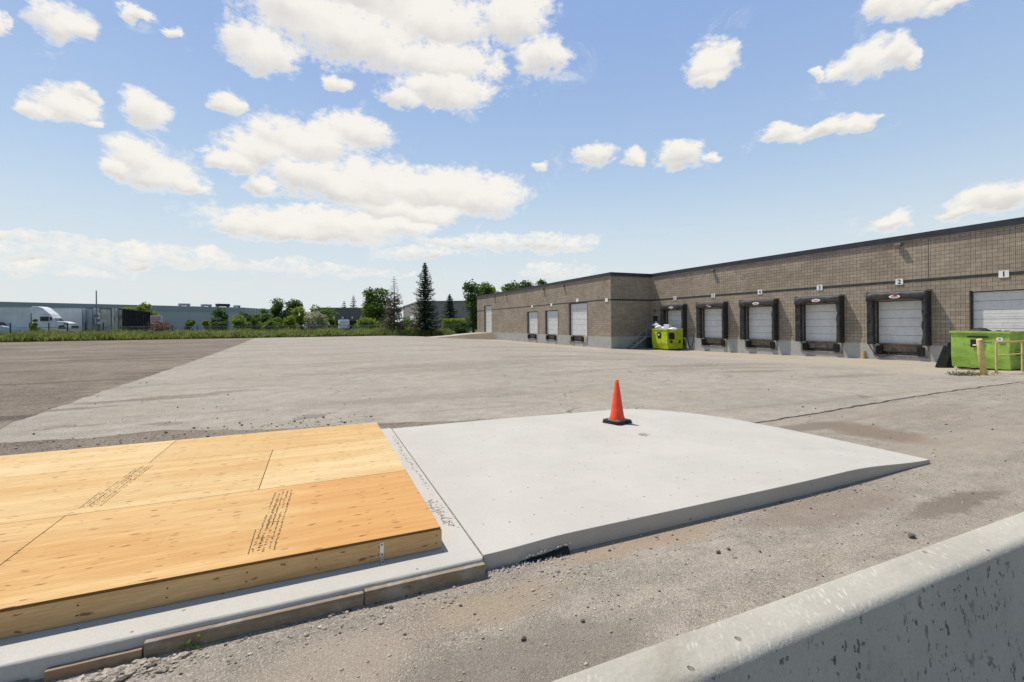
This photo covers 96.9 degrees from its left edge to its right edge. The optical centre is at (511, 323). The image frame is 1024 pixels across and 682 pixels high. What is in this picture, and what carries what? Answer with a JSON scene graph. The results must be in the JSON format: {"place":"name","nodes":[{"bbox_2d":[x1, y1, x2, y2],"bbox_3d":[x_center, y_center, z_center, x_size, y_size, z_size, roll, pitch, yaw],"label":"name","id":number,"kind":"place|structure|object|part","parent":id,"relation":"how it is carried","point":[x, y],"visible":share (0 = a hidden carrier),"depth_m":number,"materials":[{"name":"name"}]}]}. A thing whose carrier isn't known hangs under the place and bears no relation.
{"place":"outdoors","nodes":[
{"label":"outdoors","id":0,"kind":"place"},
{"bbox_2d":[0,338,252,428],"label":"gravel lot","id":1,"kind":"structure","parent":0,"point":[50,367],"depth_m":20.73,"materials":[{"name":"grey gravel"}]},
{"bbox_2d":[0,419,489,455],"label":"gravel strip","id":2,"kind":"object","parent":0,"point":[50,445],"visible":0.2,"depth_m":7.13,"materials":[{"name":"grey gravel"}]},
{"bbox_2d":[0,336,1023,442],"bbox_3d":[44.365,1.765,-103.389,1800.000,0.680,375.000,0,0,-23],"label":"ground","id":3,"kind":"structure","parent":0,"point":[263,366],"depth_m":13.00,"materials":[{"name":"concrete"}]},
{"bbox_2d":[44,646,143,681],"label":"form board","id":4,"kind":"object","parent":3,"relation":"on","point":[87,665],"visible":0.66,"depth_m":2.33,"materials":[{"name":"beige wood"}]},
{"bbox_2d":[0,428,482,681],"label":"concrete kerb","id":5,"kind":"structure","parent":3,"relation":"on","point":[32,656],"depth_m":2.68,"materials":[{"name":"grey concrete"}]},
{"bbox_2d":[0,422,441,638],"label":"plywood platform","id":6,"kind":"structure","parent":5,"relation":"on","point":[88,534],"depth_m":3.51,"materials":[{"name":"plywood"}]},
{"bbox_2d":[144,591,363,657],"bbox_3d":[-1.448,1.762,2.642,1.116,0.138,0.035,0,0,-23],"label":"form board","id":7,"kind":"object","parent":3,"relation":"on","point":[169,643],"visible":0.56,"depth_m":2.61,"materials":[{"name":"brown wood"}]},
{"bbox_2d":[364,562,484,605],"bbox_3d":[-0.562,1.751,3.020,0.800,0.146,0.039,0,0,-23],"label":"form board","id":8,"kind":"object","parent":3,"relation":"on","point":[398,589],"visible":0.56,"depth_m":2.99,"materials":[{"name":"brown wood"}]},
{"bbox_2d":[431,332,496,339],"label":"ramp","id":9,"kind":"structure","parent":3,"relation":"on","point":[481,335],"depth_m":69.24,"materials":[{"name":"concrete"}]},
{"bbox_2d":[3,359,1023,681],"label":"gravel stones","id":10,"kind":"object","parent":3,"relation":"on","point":[133,668],"visible":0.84,"depth_m":2.65,"materials":[{"name":"grey gravel"}]},
{"bbox_2d":[626,328,652,348],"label":"metal steps","id":11,"kind":"structure","parent":3,"relation":"on","point":[648,341],"depth_m":43.02,"materials":[{"name":"grey metal"}]},
{"bbox_2d":[651,329,682,349],"bbox_3d":[13.900,1.397,40.686,1.693,1.840,2.574,0,0,-17],"label":"dumpster","id":12,"kind":"object","parent":3,"relation":"on","point":[668,339],"visible":0.95,"depth_m":39.74,"materials":[{"name":"paint"}]},
{"bbox_2d":[663,324,671,328],"bbox_3d":[13.776,0.376,40.216,0.500,0.613,0.656,0,0,44],"label":"foam block","id":13,"kind":"object","parent":12,"relation":"in","point":[667,326],"depth_m":40.03,"materials":[{"name":"white plastic"}]},
{"bbox_2d":[477,217,1023,361],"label":"warehouse","id":14,"kind":"structure","parent":3,"relation":"on","point":[948,276],"depth_m":30.07,"materials":[{"name":"brick"},{"name":"concrete"},{"name":"metal"}]},
{"bbox_2d":[485,305,491,331],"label":"overhead door","id":15,"kind":"structure","parent":14,"relation":"in","point":[488,309],"depth_m":73.47,"materials":[{"name":"white metal"}]},
{"bbox_2d":[528,311,537,333],"bbox_3d":[2.775,-0.115,58.099,0.160,2.814,3.080,0,0,-23],"label":"dock door","id":16,"kind":"structure","parent":14,"relation":"in","point":[532,316],"depth_m":58.25,"materials":[{"name":"white metal"}]},
{"bbox_2d":[546,310,557,333],"bbox_3d":[4.805,-0.130,53.366,0.160,2.814,3.080,0,0,-23],"label":"dock door","id":17,"kind":"structure","parent":14,"relation":"in","point":[551,316],"depth_m":53.51,"materials":[{"name":"white metal"}]},
{"bbox_2d":[570,302,586,335],"bbox_3d":[7.119,-0.453,47.967,0.160,3.424,3.630,0,0,-23],"label":"dock door","id":18,"kind":"structure","parent":14,"relation":"in","point":[578,311],"depth_m":48.16,"materials":[{"name":"white metal"}]},
{"bbox_2d":[653,316,657,328],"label":"side door","id":19,"kind":"structure","parent":14,"relation":"in","point":[655,318],"depth_m":43.95,"materials":[{"name":"grey metal"}]},
{"bbox_2d":[667,310,680,328],"bbox_3d":[15.072,-0.030,41.470,0.160,2.454,2.420,0,0,-23],"label":"dock door","id":20,"kind":"structure","parent":14,"relation":"in","point":[673,316],"depth_m":41.78,"materials":[{"name":"white metal"}]},
{"bbox_2d":[703,308,721,337],"bbox_3d":[16.791,-0.043,37.463,0.160,2.454,2.420,0,0,-23],"label":"dock door","id":21,"kind":"structure","parent":14,"relation":"in","point":[712,318],"depth_m":37.77,"materials":[{"name":"white metal"}]},
{"bbox_2d":[747,306,771,339],"bbox_3d":[18.490,-0.057,33.502,0.160,2.454,2.420,0,0,-23],"label":"dock door","id":22,"kind":"structure","parent":14,"relation":"in","point":[759,319],"depth_m":33.75,"materials":[{"name":"white metal"}]},
{"bbox_2d":[817,285,822,289],"bbox_3d":[19.965,-2.320,29.464,0.029,0.330,0.360,0,0,-23],"label":"number sign","id":23,"kind":"object","parent":14,"relation":"attached to","point":[819,287],"visible":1,"depth_m":29.43,"materials":[{"name":"white plastic"}]},
{"bbox_2d":[804,303,836,341],"bbox_3d":[20.209,-0.070,29.495,0.160,2.454,2.420,0,0,-23],"label":"dock door","id":24,"kind":"structure","parent":14,"relation":"in","point":[819,319],"depth_m":29.67,"materials":[{"name":"white metal"}]},
{"bbox_2d":[868,344,893,356],"bbox_3d":[21.274,1.494,26.254,0.143,0.900,1.386,0,0,-23],"label":"hanging cable","id":25,"kind":"object","parent":14,"relation":"hanging from","point":[880,356],"visible":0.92,"depth_m":26.21,"materials":[{"name":"black rubber"}]},
{"bbox_2d":[895,279,902,284],"bbox_3d":[21.696,-2.334,25.429,0.029,0.330,0.360,0,0,-23],"label":"number sign","id":26,"kind":"object","parent":14,"relation":"attached to","point":[899,281],"visible":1,"depth_m":25.41,"materials":[{"name":"white plastic"}]},
{"bbox_2d":[877,299,922,343],"bbox_3d":[21.916,-0.083,25.516,0.160,2.454,2.420,0,0,-23],"label":"dock door","id":27,"kind":"structure","parent":14,"relation":"in","point":[898,321],"depth_m":25.63,"materials":[{"name":"white metal"}]},
{"bbox_2d":[971,289,1023,330],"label":"dock door","id":28,"kind":"structure","parent":14,"relation":"in","point":[993,310],"depth_m":21.91,"materials":[{"name":"white metal"}]},
{"bbox_2d":[998,270,1008,277],"bbox_3d":[23.355,-2.347,21.560,0.029,0.330,0.360,0,0,-23],"label":"number sign","id":29,"kind":"object","parent":14,"relation":"attached to","point":[1003,274],"visible":1,"depth_m":21.56,"materials":[{"name":"white plastic"}]},
{"bbox_2d":[935,346,950,367],"bbox_3d":[19.503,1.532,20.490,0.654,1.074,0.260,0,0,2],"label":"rubber board","id":30,"kind":"object","parent":3,"relation":"on","point":[943,358],"visible":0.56,"depth_m":20.47,"materials":[{"name":"black rubber"}]},
{"bbox_2d":[946,342,953,367],"bbox_3d":[19.775,1.444,20.465,0.536,1.203,0.219,0,0,43],"label":"rubber board","id":31,"kind":"object","parent":3,"relation":"on","point":[949,364],"visible":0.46,"depth_m":20.45,"materials":[{"name":"black rubber"}]},
{"bbox_2d":[947,370,1003,375],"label":"weeds","id":32,"kind":"object","parent":3,"relation":"on","point":[971,373],"visible":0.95,"depth_m":15.86,"materials":[{"name":"plant"}]},
{"bbox_2d":[976,339,986,374],"bbox_3d":[16.367,1.280,15.808,0.485,1.514,0.176,0,0,-23],"label":"bollard","id":33,"kind":"object","parent":3,"relation":"on","point":[981,356],"visible":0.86,"depth_m":15.74,"materials":[{"name":"yellow metal"}]},
{"bbox_2d":[949,331,1023,370],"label":"dumpster","id":34,"kind":"object","parent":3,"relation":"on","point":[964,353],"visible":0.85,"depth_m":18.46,"materials":[{"name":"green paint"}]},
{"bbox_2d":[969,328,990,330],"bbox_3d":[19.611,0.287,19.074,0.800,0.229,0.754,0,0,-23],"label":"rubbish sheet","id":35,"kind":"object","parent":34,"relation":"in","point":[979,329],"visible":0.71,"depth_m":18.88,"materials":[{"name":"black plastic"}]},
{"bbox_2d":[995,340,1023,373],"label":"guard rail","id":36,"kind":"object","parent":3,"relation":"on","point":[1021,354],"visible":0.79,"depth_m":16.55,"materials":[{"name":"yellow metal"}]},
{"bbox_2d":[0,0,1023,321],"label":"sky","id":37,"kind":"structure","parent":0,"point":[245,153],"materials":[{"name":"blue"}]},
{"bbox_2d":[30,382,1023,681],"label":"coarse asphalt strip","id":38,"kind":"object","parent":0,"point":[908,426],"visible":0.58,"depth_m":3.14,"materials":[{"name":"grey asphalt"}]},
{"bbox_2d":[179,634,203,649],"bbox_3d":[-1.744,1.739,2.470,0.115,0.066,0.050,0,0,-6],"label":"weed sprig","id":39,"kind":"object","parent":38,"relation":"on","point":[189,642],"visible":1,"depth_m":2.47,"materials":[{"name":"green plant"}]},
{"bbox_2d":[486,543,570,576],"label":"concrete crumbs","id":40,"kind":"object","parent":38,"relation":"on","point":[512,566],"visible":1,"depth_m":3.32,"materials":[{"name":"grey concrete"}]},
{"bbox_2d":[519,546,569,563],"bbox_3d":[0.249,1.742,3.395,0.412,0.059,0.063,0,0,-23],"label":"torn membrane","id":41,"kind":"object","parent":38,"relation":"on","point":[559,552],"visible":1,"depth_m":3.42,"materials":[{"name":"black plastic"}]},
{"bbox_2d":[392,409,929,569],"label":"concrete slab","id":42,"kind":"structure","parent":38,"relation":"on","point":[512,490],"depth_m":5.02,"materials":[{"name":"grey concrete"}]},
{"bbox_2d":[392,430,483,561],"bbox_3d":[-1.054,1.723,5.206,0.013,0.111,4.310,0,0,-23],"label":"slab joint","id":43,"kind":"object","parent":42,"relation":"attached to","point":[445,504],"visible":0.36,"depth_m":4.08,"materials":[{"name":"grey concrete"}]},
{"bbox_2d":[602,379,631,425],"bbox_3d":[1.736,1.279,7.508,0.383,0.712,0.383,0,0,-42],"label":"traffic cone","id":44,"kind":"object","parent":42,"relation":"on","point":[616,417],"visible":1,"depth_m":7.44,"materials":[{"name":"orange plastic"}]},
{"bbox_2d":[552,512,1023,681],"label":"concrete barrier","id":45,"kind":"object","parent":38,"relation":"on","point":[950,609],"visible":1,"depth_m":1.57,"materials":[{"name":"grey concrete"}]},
{"bbox_2d":[753,381,1023,422],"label":"pavement crack","id":46,"kind":"object","parent":38,"relation":"on","point":[874,403],"visible":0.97,"depth_m":9.54,"materials":[{"name":"black asphalt"}]},
{"bbox_3d":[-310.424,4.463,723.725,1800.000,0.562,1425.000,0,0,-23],"label":"field","id":47,"kind":"structure","parent":0,"visible":0},
{"bbox_2d":[0,322,21,333],"bbox_3d":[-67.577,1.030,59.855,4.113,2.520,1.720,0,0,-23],"label":"car","id":48,"kind":"object","parent":47,"relation":"on","point":[2,324],"visible":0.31,"depth_m":59.69,"materials":[{"name":"white metal"}]},
{"bbox_2d":[0,307,38,331],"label":"trailer","id":49,"kind":"object","parent":47,"relation":"on","point":[18,316],"visible":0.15,"depth_m":60.87,"materials":[{"name":"white metal"}]},
{"bbox_2d":[29,318,38,330],"bbox_3d":[-61.937,0.890,58.794,1.013,3.127,1.136,0,0,-23],"label":"bush","id":50,"kind":"object","parent":47,"relation":"on","point":[33,326],"visible":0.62,"depth_m":58.65,"materials":[{"name":"green plant"}]},
{"bbox_2d":[32,306,78,328],"bbox_3d":[-63.485,-0.034,63.148,4.089,4.578,2.680,0,0,-23],"label":"lorry","id":51,"kind":"object","parent":47,"relation":"on","point":[44,316],"visible":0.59,"depth_m":62.13,"materials":[{"name":"white metal"}]},
{"bbox_2d":[41,308,87,331],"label":"trailer","id":52,"kind":"object","parent":47,"relation":"on","point":[78,317],"visible":0.32,"depth_m":67.75,"materials":[{"name":"white metal"}]},
{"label":"rear door","id":53,"kind":"part","parent":52,"relation":"part of","materials":[{"name":"grey metal"}]},
{"bbox_2d":[85,308,99,330],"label":"trailer","id":54,"kind":"object","parent":47,"relation":"on","point":[91,318],"visible":0.22,"depth_m":70.09,"materials":[{"name":"white metal"}]},
{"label":"rear door","id":55,"kind":"part","parent":54,"relation":"part of","materials":[{"name":"white metal"}]},
{"bbox_2d":[96,291,96,330],"bbox_3d":[-56.858,-1.045,62.120,0.170,6.913,0.170,0,0,-23],"label":"steel pole","id":56,"kind":"object","parent":47,"relation":"on","point":[96,310],"visible":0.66,"depth_m":62.07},
{"bbox_2d":[94,313,99,330],"bbox_3d":[-57.870,0.354,63.373,0.618,3.732,0.170,0,0,-23],"label":"roadside board","id":57,"kind":"object","parent":47,"relation":"on","point":[98,318],"visible":0.81,"depth_m":63.37,"materials":[{"name":"white metal"}]},
{"bbox_2d":[100,308,117,331],"bbox_3d":[-58.676,0.029,64.819,3.140,4.380,2.480,0,0,-23],"label":"trailer","id":58,"kind":"object","parent":47,"relation":"on","point":[109,317],"visible":0.43,"depth_m":64.25,"materials":[{"name":"silver metal"}]},
{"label":"rear door","id":59,"kind":"part","parent":58,"relation":"part of","materials":[{"name":"silver metal"}]},
{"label":"rear door","id":60,"kind":"part","parent":58,"relation":"part of","materials":[{"name":"silver metal"}]},
{"bbox_2d":[99,308,149,330],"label":"trailer","id":61,"kind":"object","parent":47,"relation":"on","point":[136,320],"visible":0.41,"depth_m":72.36,"materials":[{"name":"black metal"}]},
{"bbox_2d":[0,302,270,331],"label":"warehouse","id":62,"kind":"structure","parent":47,"relation":"on","point":[180,315],"depth_m":186.18,"materials":[{"name":"grey metal"}]},
{"bbox_2d":[178,303,189,305],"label":"roof unit","id":63,"kind":"structure","parent":62,"relation":"on","point":[181,304],"depth_m":189.77,"materials":[{"name":"white metal"}]},
{"bbox_2d":[215,304,229,306],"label":"roof unit","id":64,"kind":"structure","parent":62,"relation":"on","point":[222,305],"depth_m":201.23,"materials":[{"name":"grey metal"}]},
{"bbox_2d":[136,302,158,324],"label":"broadleaf tree","id":65,"kind":"object","parent":47,"relation":"on","point":[142,306],"visible":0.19,"depth_m":84.23,"materials":[{"name":"green plant"}]},
{"bbox_2d":[150,315,161,329],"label":"white board","id":66,"kind":"object","parent":47,"relation":"on","point":[155,318],"visible":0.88,"depth_m":68.36,"materials":[{"name":"white metal"}]},
{"bbox_2d":[183,319,195,330],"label":"bush","id":67,"kind":"object","parent":47,"relation":"on","point":[190,322],"visible":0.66,"depth_m":79.91,"materials":[{"name":"green plant"}]},
{"bbox_2d":[202,320,211,330],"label":"bush","id":68,"kind":"object","parent":47,"relation":"on","point":[205,323],"visible":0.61,"depth_m":79.22,"materials":[{"name":"green plant"}]},
{"bbox_2d":[208,321,227,330],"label":"bush","id":69,"kind":"object","parent":47,"relation":"on","point":[218,324],"visible":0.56,"depth_m":77.99,"materials":[{"name":"green plant"}]},
{"bbox_2d":[209,307,230,330],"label":"broadleaf tree","id":70,"kind":"object","parent":47,"relation":"on","point":[221,315],"visible":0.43,"depth_m":84.69,"materials":[{"name":"green plant"}]},
{"bbox_2d":[0,326,454,341],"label":"tall grass","id":71,"kind":"structure","parent":47,"relation":"on","point":[35,336],"depth_m":62.80,"materials":[{"name":"green plant"}]},
{"bbox_2d":[146,322,176,331],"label":"reddish stalks","id":72,"kind":"object","parent":71,"relation":"on","point":[156,325],"visible":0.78,"depth_m":64.19,"materials":[{"name":"brown plant"}]},
{"bbox_2d":[9,326,439,337],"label":"seed heads","id":73,"kind":"object","parent":71,"relation":"on","point":[201,329],"visible":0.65,"depth_m":63.91,"materials":[{"name":"plant"}]},
{"bbox_2d":[0,322,454,332],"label":"fence","id":74,"kind":"object","parent":47,"relation":"on","point":[197,326],"visible":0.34,"depth_m":67.08,"materials":[{"name":"metal"}]},
{"bbox_2d":[230,315,245,328],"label":"bush","id":75,"kind":"object","parent":47,"relation":"on","point":[234,318],"visible":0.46,"depth_m":79.25,"materials":[{"name":"green plant"}]},
{"bbox_2d":[233,318,252,329],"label":"bush","id":76,"kind":"object","parent":47,"relation":"on","point":[241,324],"visible":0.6,"depth_m":78.68,"materials":[{"name":"green plant"}]},
{"bbox_2d":[238,310,262,327],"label":"broadleaf tree","id":77,"kind":"object","parent":47,"relation":"on","point":[249,317],"visible":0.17,"depth_m":87.78,"materials":[{"name":"green plant"}]},
{"bbox_2d":[249,317,262,329],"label":"bush","id":78,"kind":"object","parent":47,"relation":"on","point":[254,321],"visible":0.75,"depth_m":81.00,"materials":[{"name":"green plant"}]},
{"bbox_2d":[253,308,273,329],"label":"broadleaf tree","id":79,"kind":"object","parent":47,"relation":"on","point":[264,317],"visible":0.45,"depth_m":87.83,"materials":[{"name":"green plant"}]},
{"bbox_2d":[261,320,282,330],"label":"bush","id":80,"kind":"object","parent":47,"relation":"on","point":[271,324],"visible":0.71,"depth_m":79.00,"materials":[{"name":"green plant"}]},
{"bbox_2d":[270,317,282,329],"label":"bush","id":81,"kind":"object","parent":47,"relation":"on","point":[277,319],"visible":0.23,"depth_m":81.59,"materials":[{"name":"green plant"}]},
{"bbox_2d":[269,298,292,322],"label":"broadleaf tree","id":82,"kind":"object","parent":47,"relation":"on","point":[276,310],"visible":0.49,"depth_m":92.00,"materials":[{"name":"green plant"}]},
{"bbox_2d":[282,315,299,329],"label":"bush","id":83,"kind":"object","parent":47,"relation":"on","point":[289,321],"visible":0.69,"depth_m":81.44,"materials":[{"name":"green plant"}]},
{"bbox_2d":[285,298,306,314],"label":"broadleaf tree","id":84,"kind":"object","parent":47,"relation":"on","point":[292,304],"visible":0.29,"depth_m":94.71,"materials":[{"name":"green plant"}]},
{"bbox_2d":[290,306,317,331],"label":"broadleaf tree","id":85,"kind":"object","parent":47,"relation":"on","point":[297,311],"visible":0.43,"depth_m":85.31,"materials":[{"name":"green plant"}]},
{"bbox_2d":[303,311,329,329],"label":"bush","id":86,"kind":"object","parent":47,"relation":"on","point":[319,317],"visible":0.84,"depth_m":74.64,"materials":[{"name":"beige plant"}]},
{"bbox_2d":[309,305,340,328],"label":"broadleaf tree","id":87,"kind":"object","parent":47,"relation":"on","point":[328,313],"visible":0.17,"depth_m":87.45,"materials":[{"name":"green plant"}]},
{"bbox_2d":[326,317,335,328],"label":"bush","id":88,"kind":"object","parent":47,"relation":"on","point":[331,321],"visible":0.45,"depth_m":82.88,"materials":[{"name":"green plant"}]},
{"bbox_2d":[338,320,348,330],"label":"box van","id":89,"kind":"object","parent":47,"relation":"on","point":[344,322],"visible":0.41,"depth_m":101.48,"materials":[{"name":"white metal"}]},
{"bbox_2d":[349,296,357,307],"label":"spruce","id":90,"kind":"object","parent":47,"relation":"on","point":[353,301],"visible":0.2,"depth_m":179.71,"materials":[{"name":"green plant"}]},
{"bbox_2d":[318,307,391,328],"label":"grey building","id":91,"kind":"structure","parent":47,"relation":"on","point":[352,315],"depth_m":154.93,"materials":[{"name":"black paint"}]},
{"bbox_2d":[356,317,381,328],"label":"bush","id":92,"kind":"object","parent":47,"relation":"on","point":[367,321],"visible":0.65,"depth_m":79.41,"materials":[{"name":"green plant"}]},
{"bbox_2d":[360,287,389,323],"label":"broadleaf tree","id":93,"kind":"object","parent":47,"relation":"on","point":[375,304],"visible":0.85,"depth_m":88.15,"materials":[{"name":"green plant"}]},
{"bbox_2d":[377,279,412,328],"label":"dead spruce","id":94,"kind":"object","parent":47,"relation":"on","point":[395,313],"visible":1,"depth_m":74.52,"materials":[{"name":"grey plant"}]},
{"bbox_2d":[396,317,411,329],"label":"bush","id":95,"kind":"object","parent":47,"relation":"on","point":[405,324],"visible":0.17,"depth_m":78.98,"materials":[{"name":"green plant"}]},
{"bbox_2d":[407,263,443,331],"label":"spruce","id":96,"kind":"object","parent":47,"relation":"on","point":[424,314],"visible":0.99,"depth_m":75.44,"materials":[{"name":"green plant"}]},
{"bbox_2d":[403,301,471,330],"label":"tan building","id":97,"kind":"structure","parent":47,"relation":"on","point":[458,305],"depth_m":122.93,"materials":[{"name":"beige paint"}]},
{"bbox_2d":[439,294,458,326],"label":"spruce","id":98,"kind":"object","parent":47,"relation":"on","point":[449,307],"visible":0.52,"depth_m":98.37,"materials":[{"name":"green plant"}]},
{"bbox_2d":[441,318,465,333],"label":"hedge","id":99,"kind":"object","parent":47,"relation":"on","point":[449,322],"visible":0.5,"depth_m":88.13,"materials":[{"name":"green plant"}]},
{"bbox_2d":[453,321,469,333],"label":"bush","id":100,"kind":"object","parent":47,"relation":"on","point":[461,328],"visible":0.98,"depth_m":82.60,"materials":[{"name":"green plant"}]},
{"bbox_2d":[462,279,483,332],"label":"broadleaf tree","id":101,"kind":"object","parent":47,"relation":"on","point":[471,304],"visible":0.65,"depth_m":94.98,"materials":[{"name":"green plant"}]},
{"bbox_2d":[474,281,498,294],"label":"broadleaf tree","id":102,"kind":"object","parent":47,"relation":"on","point":[487,288],"visible":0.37,"depth_m":109.44,"materials":[{"name":"green plant"}]},
{"bbox_2d":[501,280,533,291],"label":"broadleaf tree","id":103,"kind":"object","parent":47,"relation":"on","point":[524,284],"visible":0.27,"depth_m":122.06,"materials":[{"name":"green plant"}]},
{"bbox_2d":[535,279,546,284],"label":"broadleaf tree","id":104,"kind":"object","parent":47,"relation":"on","point":[540,282],"visible":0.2,"depth_m":131.77,"materials":[{"name":"green plant"}]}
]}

